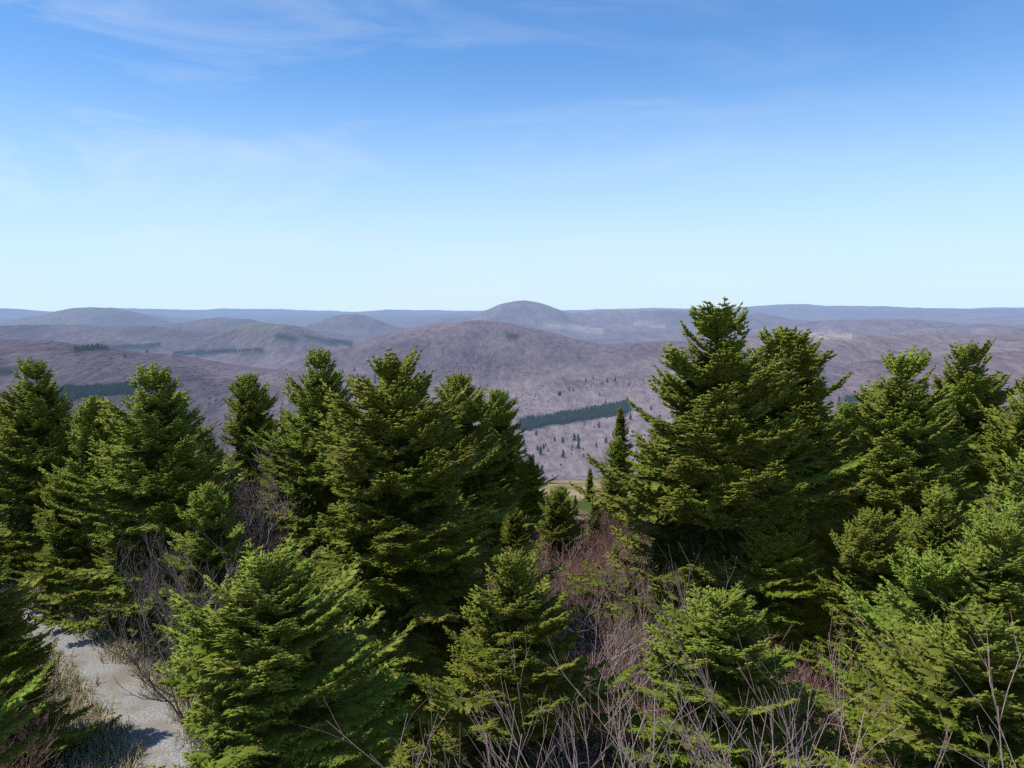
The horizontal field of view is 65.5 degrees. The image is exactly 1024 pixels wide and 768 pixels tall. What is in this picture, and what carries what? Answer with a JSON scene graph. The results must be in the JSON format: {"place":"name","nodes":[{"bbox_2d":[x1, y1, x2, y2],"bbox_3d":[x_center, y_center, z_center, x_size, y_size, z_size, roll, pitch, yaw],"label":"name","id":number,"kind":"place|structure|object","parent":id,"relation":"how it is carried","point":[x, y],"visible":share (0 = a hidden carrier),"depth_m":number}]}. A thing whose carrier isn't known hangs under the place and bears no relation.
{"place":"outdoors","nodes":[
{"label":"outdoors","id":0,"kind":"place"},
{"bbox_2d":[22,608,206,767],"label":"gravel path","id":1,"kind":"structure","parent":0,"point":[160,742],"depth_m":18.21},
{"bbox_2d":[0,300,1023,767],"bbox_3d":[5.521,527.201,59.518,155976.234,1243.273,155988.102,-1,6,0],"label":"mountains","id":2,"kind":"structure","parent":0,"point":[532,356],"depth_m":4118.04},
{"bbox_2d":[0,738,33,767],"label":"bare shrub","id":3,"kind":"object","parent":2,"relation":"on","point":[1,766],"visible":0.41,"depth_m":13.96},
{"bbox_2d":[0,659,56,767],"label":"spruce tree","id":4,"kind":"object","parent":2,"relation":"on","point":[8,727],"visible":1,"depth_m":10.86},
{"bbox_2d":[1,693,61,766],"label":"bare shrub","id":5,"kind":"object","parent":2,"relation":"on","point":[23,739],"visible":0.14,"depth_m":15.06},
{"bbox_2d":[0,356,78,588],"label":"spruce tree","id":6,"kind":"object","parent":2,"relation":"on","point":[34,435],"visible":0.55,"depth_m":25.44},
{"bbox_2d":[1,688,89,767],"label":"bare shrub","id":7,"kind":"object","parent":2,"relation":"on","point":[32,754],"visible":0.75,"depth_m":13.86},
{"bbox_2d":[36,649,60,701],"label":"grass tuft","id":8,"kind":"object","parent":2,"relation":"on","point":[54,673],"visible":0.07,"depth_m":18.30},
{"bbox_2d":[7,472,106,619],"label":"spruce tree","id":9,"kind":"object","parent":2,"relation":"on","point":[63,534],"visible":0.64,"depth_m":22.75},
{"bbox_2d":[0,555,121,767],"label":"spruce tree","id":10,"kind":"object","parent":2,"relation":"on","point":[16,654],"visible":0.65,"depth_m":15.51},
{"bbox_2d":[43,662,89,690],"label":"dry grass tuft","id":11,"kind":"object","parent":2,"relation":"on","point":[66,677],"visible":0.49,"depth_m":19.03},
{"bbox_2d":[36,738,100,767],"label":"dry grass tuft","id":12,"kind":"object","parent":2,"relation":"on","point":[74,756],"visible":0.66,"depth_m":15.60},
{"bbox_2d":[53,674,100,700],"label":"dry grass tuft","id":13,"kind":"object","parent":2,"relation":"on","point":[97,684],"visible":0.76,"depth_m":18.65},
{"bbox_2d":[49,743,111,767],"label":"dry grass tuft","id":14,"kind":"object","parent":2,"relation":"on","point":[79,759],"visible":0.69,"depth_m":15.49},
{"bbox_2d":[51,691,110,718],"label":"dry grass tuft","id":15,"kind":"object","parent":2,"relation":"on","point":[85,704],"visible":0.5,"depth_m":17.89},
{"bbox_2d":[37,395,130,586],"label":"spruce tree","id":16,"kind":"object","parent":2,"relation":"on","point":[86,425],"visible":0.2,"depth_m":23.79},
{"bbox_2d":[69,723,114,756],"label":"dry grass tuft","id":17,"kind":"object","parent":2,"relation":"on","point":[82,742],"visible":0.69,"depth_m":16.29},
{"bbox_2d":[76,700,120,724],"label":"dry grass tuft","id":18,"kind":"object","parent":2,"relation":"on","point":[99,712],"visible":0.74,"depth_m":17.54},
{"bbox_2d":[78,693,119,717],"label":"dry grass tuft","id":19,"kind":"object","parent":2,"relation":"on","point":[100,711],"visible":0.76,"depth_m":17.71},
{"bbox_2d":[75,703,123,747],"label":"dry grass tuft","id":20,"kind":"object","parent":2,"relation":"on","point":[107,729],"visible":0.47,"depth_m":16.83},
{"bbox_2d":[74,709,133,742],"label":"dry grass tuft","id":21,"kind":"object","parent":2,"relation":"on","point":[102,725],"visible":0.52,"depth_m":16.84},
{"bbox_2d":[76,739,131,767],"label":"dry grass tuft","id":22,"kind":"object","parent":2,"relation":"on","point":[109,760],"visible":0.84,"depth_m":15.47},
{"bbox_2d":[76,738,136,767],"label":"dry grass tuft","id":23,"kind":"object","parent":2,"relation":"on","point":[104,754],"visible":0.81,"depth_m":15.73},
{"bbox_2d":[72,731,142,766],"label":"dry grass tuft","id":24,"kind":"object","parent":2,"relation":"on","point":[109,749],"visible":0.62,"depth_m":15.88},
{"bbox_2d":[97,639,131,662],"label":"dry grass tuft","id":25,"kind":"object","parent":2,"relation":"on","point":[101,658],"visible":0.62,"depth_m":20.28},
{"bbox_2d":[90,712,139,746],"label":"dry grass tuft","id":26,"kind":"object","parent":2,"relation":"on","point":[121,735],"visible":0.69,"depth_m":16.61},
{"bbox_2d":[93,737,142,767],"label":"dry grass tuft","id":27,"kind":"object","parent":2,"relation":"on","point":[124,755],"visible":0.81,"depth_m":15.68},
{"bbox_2d":[102,742,148,767],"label":"dry grass tuft","id":28,"kind":"object","parent":2,"relation":"on","point":[125,755],"visible":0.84,"depth_m":15.70},
{"bbox_2d":[109,734,145,763],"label":"dry grass tuft","id":29,"kind":"object","parent":2,"relation":"on","point":[131,749],"visible":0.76,"depth_m":16.01},
{"bbox_2d":[77,521,181,629],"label":"spruce tree","id":30,"kind":"object","parent":2,"relation":"on","point":[103,560],"visible":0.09,"depth_m":22.10},
{"bbox_2d":[26,362,271,663],"bbox_3d":[-9.800,3.362,22.847,6.460,8.105,7.429,0,6,3],"label":"spruce tree","id":31,"kind":"object","parent":2,"relation":"on","point":[161,472],"visible":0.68,"depth_m":21.48},
{"bbox_2d":[77,516,228,673],"bbox_3d":[-8.846,5.000,19.850,3.486,4.123,4.474,3,5,5],"label":"bare shrub","id":32,"kind":"object","parent":2,"relation":"on","point":[169,594],"visible":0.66,"depth_m":19.51},
{"bbox_2d":[43,544,273,720],"bbox_3d":[-6.890,5.435,16.853,4.076,3.967,4.333,0,6,10],"label":"bare shrub","id":33,"kind":"object","parent":2,"relation":"on","point":[148,679],"visible":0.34,"depth_m":16.12},
{"bbox_2d":[138,668,182,698],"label":"dry grass tuft","id":34,"kind":"object","parent":2,"relation":"on","point":[156,687],"visible":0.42,"depth_m":18.51},
{"bbox_2d":[89,473,285,597],"bbox_3d":[-8.528,4.604,21.609,4.077,4.507,4.313,2,6,24],"label":"bare shrub","id":35,"kind":"object","parent":2,"relation":"on","point":[156,565],"visible":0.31,"depth_m":20.95},
{"bbox_2d":[144,482,249,668],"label":"spruce tree","id":36,"kind":"object","parent":2,"relation":"on","point":[209,515],"visible":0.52,"depth_m":19.71},
{"bbox_2d":[192,425,251,535],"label":"spruce tree","id":37,"kind":"object","parent":2,"relation":"on","point":[208,445],"visible":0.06,"depth_m":27.15},
{"bbox_2d":[119,490,329,628],"bbox_3d":[-6.129,4.873,18.360,4.260,4.603,5.468,-2,3,20],"label":"bare shrub","id":38,"kind":"object","parent":2,"relation":"on","point":[227,573],"visible":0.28,"depth_m":17.91},
{"bbox_2d":[188,476,297,559],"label":"bare shrub","id":39,"kind":"object","parent":2,"relation":"on","point":[264,538],"visible":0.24,"depth_m":23.37},
{"bbox_2d":[217,373,282,526],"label":"spruce tree","id":40,"kind":"object","parent":2,"relation":"on","point":[251,406],"visible":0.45,"depth_m":31.26},
{"bbox_2d":[202,417,315,550],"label":"bare shrub","id":41,"kind":"object","parent":2,"relation":"on","point":[260,498],"visible":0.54,"depth_m":26.90},
{"bbox_2d":[241,416,306,547],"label":"spruce tree","id":42,"kind":"object","parent":2,"relation":"on","point":[282,432],"visible":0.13,"depth_m":29.83},
{"bbox_2d":[148,533,427,767],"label":"spruce tree","id":43,"kind":"object","parent":2,"relation":"on","point":[267,669],"visible":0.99,"depth_m":10.97},
{"bbox_2d":[236,346,359,576],"bbox_3d":[-6.718,2.782,28.072,5.776,8.332,6.668,-6,8,-43],"label":"spruce tree","id":44,"kind":"object","parent":2,"relation":"on","point":[308,400],"visible":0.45,"depth_m":26.98},
{"bbox_2d":[300,540,342,574],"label":"bare shrub","id":45,"kind":"object","parent":2,"relation":"on","point":[307,549],"visible":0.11,"depth_m":26.16},
{"bbox_2d":[294,344,564,767],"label":"spruce tree","id":46,"kind":"object","parent":2,"relation":"on","point":[408,537],"visible":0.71,"depth_m":16.24},
{"bbox_2d":[443,488,488,625],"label":"spruce tree","id":47,"kind":"object","parent":2,"relation":"on","point":[459,498],"depth_m":20.38},
{"bbox_2d":[425,372,548,571],"bbox_3d":[-1.721,3.144,27.947,5.390,7.304,4.963,4,7,38],"label":"spruce tree","id":48,"kind":"object","parent":2,"relation":"on","point":[478,439],"visible":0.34,"depth_m":27.02},
{"bbox_2d":[299,599,708,767],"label":"bare shrub","id":49,"kind":"object","parent":2,"relation":"on","point":[519,750],"visible":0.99,"depth_m":10.11},
{"bbox_2d":[492,508,531,582],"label":"spruce tree","id":50,"kind":"object","parent":2,"relation":"on","point":[513,531],"visible":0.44,"depth_m":25.44},
{"bbox_2d":[476,389,557,538],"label":"spruce tree","id":51,"kind":"object","parent":2,"relation":"on","point":[502,418],"visible":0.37,"depth_m":30.88},
{"bbox_2d":[396,546,641,767],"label":"spruce tree","id":52,"kind":"object","parent":2,"relation":"on","point":[520,608],"visible":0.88,"depth_m":12.57},
{"bbox_2d":[517,454,547,531],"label":"spruce tree","id":53,"kind":"object","parent":2,"relation":"on","point":[532,499],"visible":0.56,"depth_m":31.29},
{"bbox_2d":[59,342,1023,471],"bbox_3d":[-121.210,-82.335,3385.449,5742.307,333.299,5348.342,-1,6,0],"label":"valley conifer trees","id":54,"kind":"object","parent":2,"relation":"on","point":[530,422],"visible":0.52,"depth_m":2568.30},
{"bbox_2d":[465,590,647,767],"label":"bare shrub","id":55,"kind":"object","parent":2,"relation":"on","point":[559,750],"visible":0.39,"depth_m":12.26},
{"bbox_2d":[474,728,638,767],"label":"bare shrub","id":56,"kind":"object","parent":2,"relation":"on","point":[599,762],"visible":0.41,"depth_m":12.95},
{"bbox_2d":[530,537,585,598],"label":"bare shrub","id":57,"kind":"object","parent":2,"relation":"on","point":[534,569],"visible":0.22,"depth_m":21.95},
{"bbox_2d":[526,558,594,599],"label":"bare shrub","id":58,"kind":"object","parent":2,"relation":"on","point":[565,576],"visible":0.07,"depth_m":22.08},
{"bbox_2d":[527,488,595,575],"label":"spruce tree","id":59,"kind":"object","parent":2,"relation":"on","point":[557,508],"visible":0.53,"depth_m":24.70},
{"bbox_2d":[526,529,600,566],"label":"bare shrub","id":60,"kind":"object","parent":2,"relation":"on","point":[533,537],"visible":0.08,"depth_m":26.00},
{"bbox_2d":[507,575,622,652],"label":"bare shrub","id":61,"kind":"object","parent":2,"relation":"on","point":[589,616],"visible":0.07,"depth_m":19.09},
{"bbox_2d":[529,535,604,585],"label":"bare shrub","id":62,"kind":"object","parent":2,"relation":"on","point":[543,555],"visible":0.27,"depth_m":23.58},
{"bbox_2d":[546,577,609,631],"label":"bare shrub","id":63,"kind":"object","parent":2,"relation":"on","point":[573,601],"visible":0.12,"depth_m":19.44},
{"bbox_2d":[541,555,616,599],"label":"bare shrub","id":64,"kind":"object","parent":2,"relation":"on","point":[571,573],"visible":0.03,"depth_m":21.89},
{"bbox_2d":[546,548,623,589],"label":"bare shrub","id":65,"kind":"object","parent":2,"relation":"on","point":[596,558],"visible":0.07,"depth_m":23.45},
{"bbox_2d":[579,467,595,501],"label":"spruce tree","id":66,"kind":"object","parent":2,"relation":"on","point":[589,486],"visible":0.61,"depth_m":36.38},
{"bbox_2d":[544,589,632,662],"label":"bare shrub","id":67,"kind":"object","parent":2,"relation":"on","point":[589,632],"visible":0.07,"depth_m":17.62},
{"bbox_2d":[573,524,612,556],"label":"bare shrub","id":68,"kind":"object","parent":2,"relation":"on","point":[596,534],"visible":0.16,"depth_m":26.21},
{"bbox_2d":[584,495,603,552],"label":"spruce tree","id":69,"kind":"object","parent":2,"relation":"on","point":[593,513],"visible":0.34,"depth_m":26.80},
{"bbox_2d":[560,582,632,638],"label":"bare shrub","id":70,"kind":"object","parent":2,"relation":"on","point":[585,613],"visible":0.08,"depth_m":19.29},
{"bbox_2d":[546,668,647,766],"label":"bare shrub","id":71,"kind":"object","parent":2,"relation":"on","point":[613,736],"visible":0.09,"depth_m":14.29},
{"bbox_2d":[562,533,633,572],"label":"bare shrub","id":72,"kind":"object","parent":2,"relation":"on","point":[594,549],"visible":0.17,"depth_m":24.31},
{"bbox_2d":[575,527,622,559],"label":"bare shrub","id":73,"kind":"object","parent":2,"relation":"on","point":[601,542],"visible":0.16,"depth_m":26.22},
{"bbox_2d":[550,597,654,707],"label":"bare shrub","id":74,"kind":"object","parent":2,"relation":"on","point":[594,647],"visible":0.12,"depth_m":16.86},
{"bbox_2d":[572,495,633,549],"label":"bare shrub","id":75,"kind":"object","parent":2,"relation":"on","point":[607,525],"visible":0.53,"depth_m":26.57},
{"bbox_2d":[506,531,709,712],"bbox_3d":[2.285,5.298,15.965,4.073,4.155,5.228,-2,6,-13],"label":"bare shrub","id":76,"kind":"object","parent":2,"relation":"on","point":[616,650],"visible":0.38,"depth_m":15.90},
{"bbox_2d":[566,613,652,677],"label":"bare shrub","id":77,"kind":"object","parent":2,"relation":"on","point":[604,646],"visible":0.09,"depth_m":16.97},
{"bbox_2d":[592,435,632,488],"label":"spruce tree","id":78,"kind":"object","parent":2,"relation":"on","point":[617,453],"visible":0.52,"depth_m":39.73},
{"bbox_2d":[567,611,658,661],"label":"bare shrub","id":79,"kind":"object","parent":2,"relation":"on","point":[598,639],"visible":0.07,"depth_m":17.50},
{"bbox_2d":[600,466,629,536],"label":"spruce tree","id":80,"kind":"object","parent":2,"relation":"on","point":[612,490],"visible":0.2,"depth_m":30.80},
{"bbox_2d":[565,658,668,767],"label":"bare shrub","id":81,"kind":"object","parent":2,"relation":"on","point":[595,760],"visible":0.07,"depth_m":14.12},
{"bbox_2d":[600,407,635,479],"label":"spruce tree","id":82,"kind":"object","parent":2,"relation":"on","point":[620,427],"visible":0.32,"depth_m":45.90},
{"bbox_2d":[581,636,654,689],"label":"bare shrub","id":83,"kind":"object","parent":2,"relation":"on","point":[617,665],"visible":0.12,"depth_m":16.04},
{"bbox_2d":[580,669,663,758],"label":"bare shrub","id":84,"kind":"object","parent":2,"relation":"on","point":[601,728],"visible":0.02,"depth_m":14.91},
{"bbox_2d":[584,656,668,762],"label":"bare shrub","id":85,"kind":"object","parent":2,"relation":"on","point":[665,713],"visible":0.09,"depth_m":14.64},
{"bbox_2d":[604,516,652,560],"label":"bare shrub","id":86,"kind":"object","parent":2,"relation":"on","point":[643,538],"visible":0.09,"depth_m":23.97},
{"bbox_2d":[569,529,693,626],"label":"bare shrub","id":87,"kind":"object","parent":2,"relation":"on","point":[607,582],"visible":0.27,"depth_m":18.45},
{"bbox_2d":[602,606,671,691],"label":"bare shrub","id":88,"kind":"object","parent":2,"relation":"on","point":[636,661],"visible":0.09,"depth_m":16.05},
{"bbox_2d":[616,498,663,560],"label":"spruce tree","id":89,"kind":"object","parent":2,"relation":"on","point":[637,536],"visible":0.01,"depth_m":25.68},
{"bbox_2d":[552,525,758,711],"bbox_3d":[2.878,5.019,15.869,4.264,4.726,5.473,1,5,19],"label":"bare shrub","id":90,"kind":"object","parent":2,"relation":"on","point":[647,598],"visible":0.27,"depth_m":16.23},
{"bbox_2d":[612,558,734,683],"bbox_3d":[3.423,5.643,17.378,2.886,3.352,3.146,1,6,15],"label":"bare shrub","id":91,"kind":"object","parent":2,"relation":"on","point":[677,604],"visible":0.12,"depth_m":17.21},
{"bbox_2d":[558,297,883,681],"bbox_3d":[4.569,2.996,18.140,8.230,9.950,9.768,-1,6,-1],"label":"spruce tree","id":92,"kind":"object","parent":2,"relation":"on","point":[714,472],"visible":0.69,"depth_m":17.62},
{"bbox_2d":[601,581,841,767],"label":"spruce tree","id":93,"kind":"object","parent":2,"relation":"on","point":[717,623],"visible":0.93,"depth_m":12.20},
{"bbox_2d":[523,611,920,767],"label":"bare shrub","id":94,"kind":"object","parent":2,"relation":"on","point":[619,743],"visible":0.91,"depth_m":10.75},
{"bbox_2d":[632,706,838,767],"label":"bare shrub","id":95,"kind":"object","parent":2,"relation":"on","point":[709,735],"visible":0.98,"depth_m":9.31},
{"bbox_2d":[651,622,850,737],"bbox_3d":[4.297,5.897,15.086,3.652,3.110,3.364,-1,6,-7],"label":"bare shrub","id":96,"kind":"object","parent":2,"relation":"on","point":[789,679],"visible":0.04,"depth_m":15.19},
{"bbox_2d":[620,323,900,588],"bbox_3d":[6.783,2.957,20.577,6.601,9.026,7.562,-3,6,-25],"label":"spruce tree","id":97,"kind":"object","parent":2,"relation":"on","point":[805,395],"visible":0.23,"depth_m":19.97},
{"bbox_2d":[713,500,834,690],"bbox_3d":[5.659,5.114,17.371,5.124,5.134,3.916,-4,7,-29],"label":"spruce tree","id":98,"kind":"object","parent":2,"relation":"on","point":[779,551],"visible":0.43,"depth_m":17.09},
{"bbox_2d":[741,708,877,767],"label":"bare shrub","id":99,"kind":"object","parent":2,"relation":"on","point":[828,744],"visible":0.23,"depth_m":12.56},
{"bbox_2d":[780,641,842,740],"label":"bare shrub","id":100,"kind":"object","parent":2,"relation":"on","point":[814,682],"visible":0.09,"depth_m":16.19},
{"bbox_2d":[782,633,850,730],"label":"bare shrub","id":101,"kind":"object","parent":2,"relation":"on","point":[813,674],"visible":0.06,"depth_m":15.94},
{"bbox_2d":[746,642,893,767],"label":"bare shrub","id":102,"kind":"object","parent":2,"relation":"on","point":[818,758],"visible":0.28,"depth_m":12.63},
{"bbox_2d":[802,333,839,468],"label":"spruce tree","id":103,"kind":"object","parent":2,"relation":"on","point":[825,408],"depth_m":22.44},
{"bbox_2d":[785,637,869,732],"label":"bare shrub","id":104,"kind":"object","parent":2,"relation":"on","point":[830,686],"visible":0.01,"depth_m":15.19},
{"bbox_2d":[654,619,1016,767],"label":"bare shrub","id":105,"kind":"object","parent":2,"relation":"on","point":[790,739],"visible":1,"depth_m":9.10},
{"bbox_2d":[826,400,864,517],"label":"spruce tree","id":106,"kind":"object","parent":2,"relation":"on","point":[843,417],"visible":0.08,"depth_m":24.80},
{"bbox_2d":[825,618,876,678],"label":"bare shrub","id":107,"kind":"object","parent":2,"relation":"on","point":[850,648],"visible":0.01,"depth_m":14.61},
{"bbox_2d":[793,507,918,730],"bbox_3d":[7.348,5.054,15.716,3.745,5.251,3.867,0,6,1],"label":"spruce tree","id":108,"kind":"object","parent":2,"relation":"on","point":[872,538],"visible":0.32,"depth_m":15.68},
{"bbox_2d":[791,542,1007,767],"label":"spruce tree","id":109,"kind":"object","parent":2,"relation":"on","point":[923,603],"visible":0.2,"depth_m":12.84},
{"bbox_2d":[820,344,1014,575],"bbox_3d":[10.285,3.265,20.096,7.126,8.513,6.016,0,6,10],"label":"spruce tree","id":110,"kind":"object","parent":2,"relation":"on","point":[913,457],"visible":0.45,"depth_m":19.48},
{"bbox_2d":[812,598,1023,767],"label":"spruce tree","id":111,"kind":"object","parent":2,"relation":"on","point":[928,674],"visible":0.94,"depth_m":10.23},
{"bbox_2d":[828,590,1023,767],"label":"bare shrub","id":112,"kind":"object","parent":2,"relation":"on","point":[1000,750],"visible":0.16,"depth_m":9.39},
{"bbox_2d":[892,479,977,585],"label":"spruce tree","id":113,"kind":"object","parent":2,"relation":"on","point":[938,531],"visible":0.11,"depth_m":16.05},
{"bbox_2d":[848,502,1023,761],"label":"spruce tree","id":114,"kind":"object","parent":2,"relation":"on","point":[991,577],"visible":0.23,"depth_m":12.49},
{"bbox_2d":[925,337,1022,528],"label":"spruce tree","id":115,"kind":"object","parent":2,"relation":"on","point":[971,386],"visible":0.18,"depth_m":21.37},
{"bbox_2d":[949,376,1023,541],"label":"spruce tree","id":116,"kind":"object","parent":2,"relation":"on","point":[1007,436],"visible":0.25,"depth_m":19.58},
{"bbox_2d":[960,497,1023,557],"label":"spruce tree","id":117,"kind":"object","parent":2,"relation":"on","point":[1012,510],"visible":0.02,"depth_m":13.81},
{"bbox_2d":[963,448,1023,546],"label":"spruce tree","id":118,"kind":"object","parent":2,"relation":"on","point":[1001,493],"visible":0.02,"depth_m":15.32},
{"bbox_2d":[0,0,1023,311],"label":"sky","id":119,"kind":"structure","parent":0,"point":[318,155]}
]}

